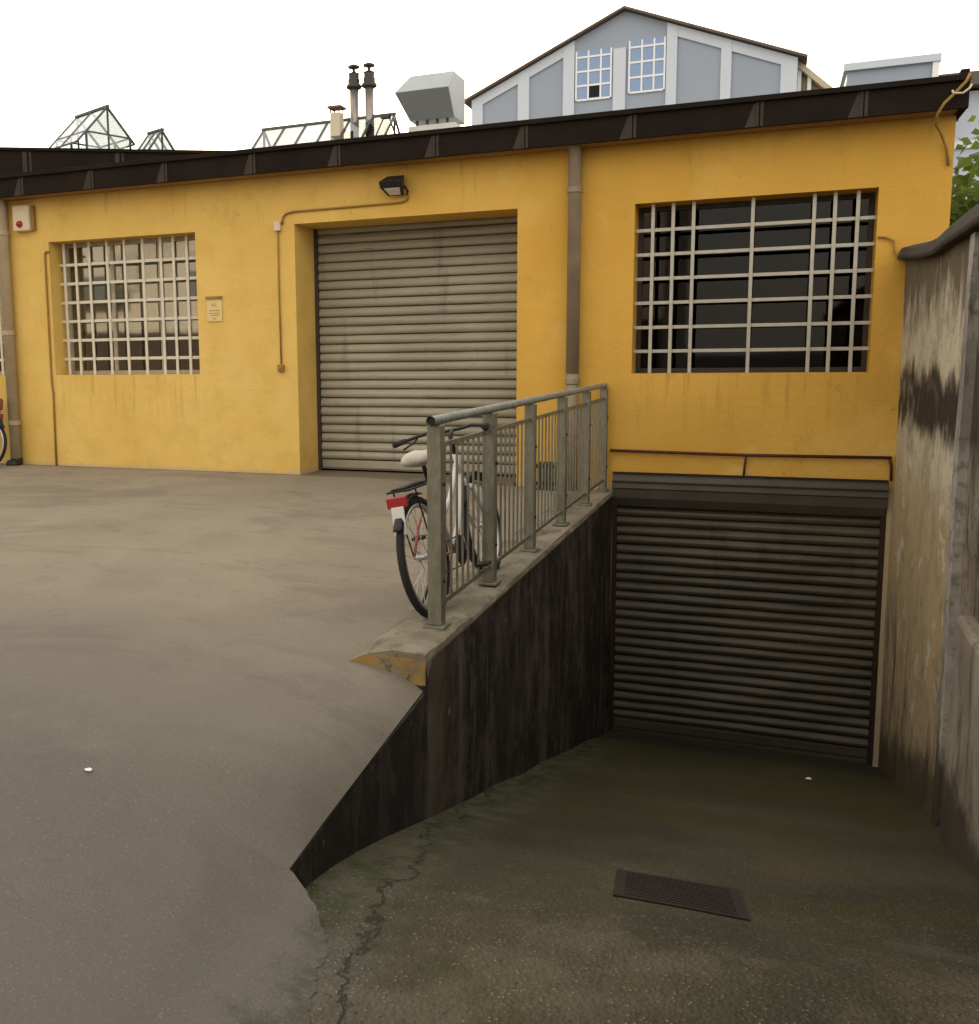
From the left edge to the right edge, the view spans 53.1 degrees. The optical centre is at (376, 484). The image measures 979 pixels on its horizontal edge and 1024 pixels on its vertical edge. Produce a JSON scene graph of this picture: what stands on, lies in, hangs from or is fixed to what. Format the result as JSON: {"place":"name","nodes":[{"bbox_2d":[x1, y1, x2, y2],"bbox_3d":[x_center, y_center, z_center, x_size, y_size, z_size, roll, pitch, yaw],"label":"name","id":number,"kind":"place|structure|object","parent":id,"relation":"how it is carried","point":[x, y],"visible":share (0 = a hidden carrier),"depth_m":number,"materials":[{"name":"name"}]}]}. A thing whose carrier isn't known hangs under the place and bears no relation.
{"place":"outdoors","nodes":[
{"label":"outdoors","id":0,"kind":"place"},
{"bbox_2d":[0,463,611,1023],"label":"yard","id":1,"kind":"structure","parent":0,"point":[202,695],"depth_m":4.03,"materials":[{"name":"concrete"}]},
{"bbox_2d":[0,398,6,461],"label":"bicycle","id":2,"kind":"object","parent":1,"relation":"on","point":[3,442],"visible":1,"depth_m":12.31,"materials":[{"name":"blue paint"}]},
{"bbox_2d":[386,423,500,617],"bbox_3d":[0.437,0.176,5.755,0.622,1.006,1.722,-10,3,25],"label":"bicycle","id":3,"kind":"object","parent":1,"relation":"on","point":[402,507],"visible":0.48,"depth_m":5.35,"materials":[{"name":"white metal"}]},
{"bbox_2d":[536,461,555,490],"bbox_3d":[1.737,-0.079,9.994,0.320,0.310,0.060,2,8,22],"label":"grate","id":4,"kind":"object","parent":1,"relation":"on","point":[546,477],"visible":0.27,"depth_m":9.97,"materials":[{"name":"grey metal"}]},
{"bbox_2d":[322,459,515,476],"bbox_3d":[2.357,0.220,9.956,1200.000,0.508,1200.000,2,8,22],"label":"ground","id":5,"kind":"structure","parent":0,"point":[387,471],"depth_m":11.86,"materials":[{"name":"concrete"}]},
{"bbox_2d":[0,68,970,766],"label":"workshop building","id":6,"kind":"structure","parent":5,"relation":"on","point":[722,276],"depth_m":9.85,"materials":[{"name":"yellow paint"}]},
{"bbox_2d":[0,297,4,374],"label":"window","id":7,"kind":"structure","parent":6,"relation":"in","point":[2,372],"depth_m":12.85,"materials":[{"name":"white glass"}]},
{"bbox_2d":[12,205,36,231],"bbox_3d":[-4.442,-3.337,12.166,0.300,0.320,0.130,2,8,22],"label":"alarm siren","id":8,"kind":"object","parent":6,"relation":"attached to","point":[24,218],"visible":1,"depth_m":12.14,"materials":[{"name":"beige plastic"}]},
{"bbox_2d":[44,251,56,465],"bbox_3d":[-4.127,-1.583,12.334,0.094,2.712,0.024,2,8,22],"label":"conduit","id":9,"kind":"object","parent":6,"relation":"attached to","point":[50,356],"visible":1,"depth_m":12.33,"materials":[{"name":"metal"}]},
{"bbox_2d":[49,105,134,148],"bbox_3d":[-6.469,-7.421,21.964,1.400,2.020,1.484,6,10,43],"label":"roof light","id":10,"kind":"object","parent":6,"relation":"on","point":[104,108],"visible":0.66,"depth_m":21.77,"materials":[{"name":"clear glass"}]},
{"bbox_2d":[0,147,228,174],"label":"roof parapet","id":11,"kind":"structure","parent":6,"relation":"on","point":[19,159],"depth_m":13.47,"materials":[{"name":"brown metal"}]},
{"bbox_2d":[59,235,199,374],"bbox_3d":[-3.004,-2.208,12.128,2.140,1.655,0.263,2,8,22],"label":"window","id":12,"kind":"structure","parent":6,"relation":"in","point":[149,286],"depth_m":12.17,"materials":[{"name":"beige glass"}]},
{"bbox_2d":[138,128,174,149],"bbox_3d":[-4.913,-7.331,22.203,0.600,1.440,1.157,6,10,43],"label":"roof light","id":13,"kind":"object","parent":6,"relation":"on","point":[154,132],"visible":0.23,"depth_m":21.95,"materials":[{"name":"grey glass"}]},
{"bbox_2d":[205,296,221,321],"bbox_3d":[-1.909,-2.053,11.364,0.210,0.290,0.030,2,8,22],"label":"notice plate","id":14,"kind":"object","parent":6,"relation":"attached to","point":[214,308],"visible":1,"depth_m":11.36,"materials":[{"name":"paint"}]},
{"bbox_2d":[252,112,399,147],"bbox_3d":[-1.018,-6.678,18.978,2.900,0.900,1.639,2,8,22],"label":"skylight","id":15,"kind":"object","parent":6,"relation":"on","point":[326,122],"visible":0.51,"depth_m":18.98,"materials":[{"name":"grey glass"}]},
{"bbox_2d":[327,105,345,139],"bbox_3d":[-0.767,-6.666,18.665,0.280,1.140,0.280,2,8,22],"label":"chimney pot","id":16,"kind":"object","parent":6,"relation":"on","point":[336,124],"visible":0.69,"depth_m":18.55,"materials":[{"name":"brown tile"}]},
{"bbox_2d":[273,194,408,371],"bbox_3d":[-0.402,-2.188,10.714,1.621,1.868,0.066,2,8,22],"label":"conduit","id":17,"kind":"object","parent":6,"relation":"attached to","point":[277,228],"visible":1,"depth_m":10.90,"materials":[{"name":"paint"}]},
{"bbox_2d":[346,64,361,137],"bbox_3d":[-0.437,-7.104,18.797,0.300,1.965,0.300,2,8,22],"label":"flue","id":18,"kind":"object","parent":6,"relation":"on","point":[353,86],"visible":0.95,"depth_m":18.69,"materials":[{"name":"metal"}]},
{"bbox_2d":[361,62,376,135],"bbox_3d":[-0.142,-7.095,18.700,0.300,1.965,0.300,2,8,22],"label":"flue","id":19,"kind":"object","parent":6,"relation":"on","point":[368,84],"visible":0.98,"depth_m":18.58,"materials":[{"name":"metal"}]},
{"bbox_2d":[376,113,394,134],"bbox_3d":[0.230,-6.585,18.596,0.731,0.987,0.120,2,8,22],"label":"small roof light","id":20,"kind":"object","parent":6,"relation":"on","point":[385,116],"visible":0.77,"depth_m":18.52,"materials":[{"name":"metal"}]},
{"bbox_2d":[379,175,408,195],"bbox_3d":[0.187,-3.158,10.241,0.270,0.204,0.245,2,8,22],"label":"floodlight","id":21,"kind":"object","parent":6,"relation":"attached to","point":[392,185],"visible":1,"depth_m":10.19,"materials":[{"name":"black plastic"}]},
{"bbox_2d":[395,71,464,131],"bbox_3d":[1.024,-6.899,18.422,1.075,1.620,1.045,2,8,22],"label":"extractor cowl","id":22,"kind":"object","parent":6,"relation":"on","point":[432,101],"visible":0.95,"depth_m":18.09,"materials":[{"name":"metal"}]},
{"bbox_2d":[610,449,892,480],"bbox_3d":[3.552,-0.194,9.375,2.558,0.236,0.033,2,8,22],"label":"pipe","id":23,"kind":"object","parent":6,"relation":"attached to","point":[889,458],"visible":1,"depth_m":9.31,"materials":[{"name":"metal"}]},
{"bbox_2d":[633,190,875,372],"bbox_3d":[3.603,-1.910,9.395,2.130,1.650,0.278,2,8,22],"label":"window","id":24,"kind":"structure","parent":6,"relation":"in","point":[772,285],"depth_m":9.43,"materials":[{"name":"black glass"}]},
{"bbox_2d":[878,236,897,257],"bbox_3d":[4.614,-2.117,8.682,0.245,0.220,0.041,4,9,31],"label":"cable","id":25,"kind":"object","parent":6,"relation":"attached to","point":[894,247],"visible":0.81,"depth_m":8.68,"materials":[{"name":"paint"}]},
{"bbox_2d":[935,72,971,165],"bbox_3d":[4.881,-3.096,8.272,0.242,0.686,0.349,2,8,22],"label":"cable","id":26,"kind":"object","parent":6,"relation":"hanging from","point":[937,117],"visible":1,"depth_m":8.22,"materials":[{"name":"paint"}]},
{"bbox_2d":[951,84,972,93],"bbox_3d":[4.865,-3.285,8.067,0.156,0.078,0.019,2,8,20],"label":"cable","id":27,"kind":"object","parent":26,"relation":"attached to","point":[966,90],"visible":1,"depth_m":8.06,"materials":[{"name":"beige plastic"}]},
{"bbox_2d":[465,6,832,124],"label":"gabled building","id":28,"kind":"structure","parent":5,"relation":"on","point":[624,57],"depth_m":37.18,"materials":[{"name":"grey paint"}]},
{"bbox_2d":[575,47,611,101],"bbox_3d":[8.459,-15.978,37.877,1.403,1.875,0.100,2,8,22],"label":"window","id":29,"kind":"structure","parent":28,"relation":"in","point":[593,69],"depth_m":37.85,"materials":[{"name":"blue glass"}]},
{"bbox_2d":[628,36,665,93],"bbox_3d":[10.326,-16.007,37.112,1.373,1.945,0.100,2,8,22],"label":"window","id":30,"kind":"structure","parent":28,"relation":"in","point":[647,57],"depth_m":37.09,"materials":[{"name":"blue glass"}]},
{"bbox_2d":[838,53,941,86],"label":"flat roofed building","id":31,"kind":"structure","parent":5,"relation":"on","point":[893,69],"depth_m":34.11,"materials":[{"name":"white"}]},
{"bbox_2d":[878,203,978,879],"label":"boundary wall","id":32,"kind":"structure","parent":5,"relation":"on","point":[928,759],"depth_m":6.52,"materials":[{"name":"paint"}]},
{"bbox_2d":[939,70,978,198],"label":"cream building","id":33,"kind":"structure","parent":5,"relation":"on","point":[964,128],"depth_m":35.19,"materials":[{"name":"brown tile"}]},
{"bbox_2d":[949,115,978,225],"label":"tree","id":34,"kind":"object","parent":5,"relation":"on","point":[961,205],"visible":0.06,"depth_m":11.09,"materials":[{"name":"green plant"}]},
{"bbox_2d":[0,0,978,150],"label":"sky","id":35,"kind":"structure","parent":0,"point":[212,74],"materials":[{"name":"white"}]},
{"bbox_2d":[305,729,978,1023],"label":"ramp","id":36,"kind":"structure","parent":0,"point":[855,883],"depth_m":3.56,"materials":[{"name":"concrete"}]},
{"bbox_2d":[290,489,612,887],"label":"retaining wall","id":37,"kind":"structure","parent":36,"relation":"on","point":[513,681],"depth_m":5.78,"materials":[{"name":"concrete"}]},
{"bbox_2d":[422,383,608,630],"bbox_3d":[1.291,-0.138,7.379,0.120,1.096,5.438,2,8,22],"label":"railing","id":38,"kind":"object","parent":37,"relation":"on","point":[438,596],"visible":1,"depth_m":6.18,"materials":[{"name":"metal"}]},
{"bbox_2d":[613,869,750,920],"bbox_3d":[1.172,1.598,3.770,0.480,0.196,0.460,1,8,16],"label":"drain cover","id":39,"kind":"object","parent":36,"relation":"on","point":[693,896],"visible":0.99,"depth_m":3.73,"materials":[{"name":"metal"}]}
]}

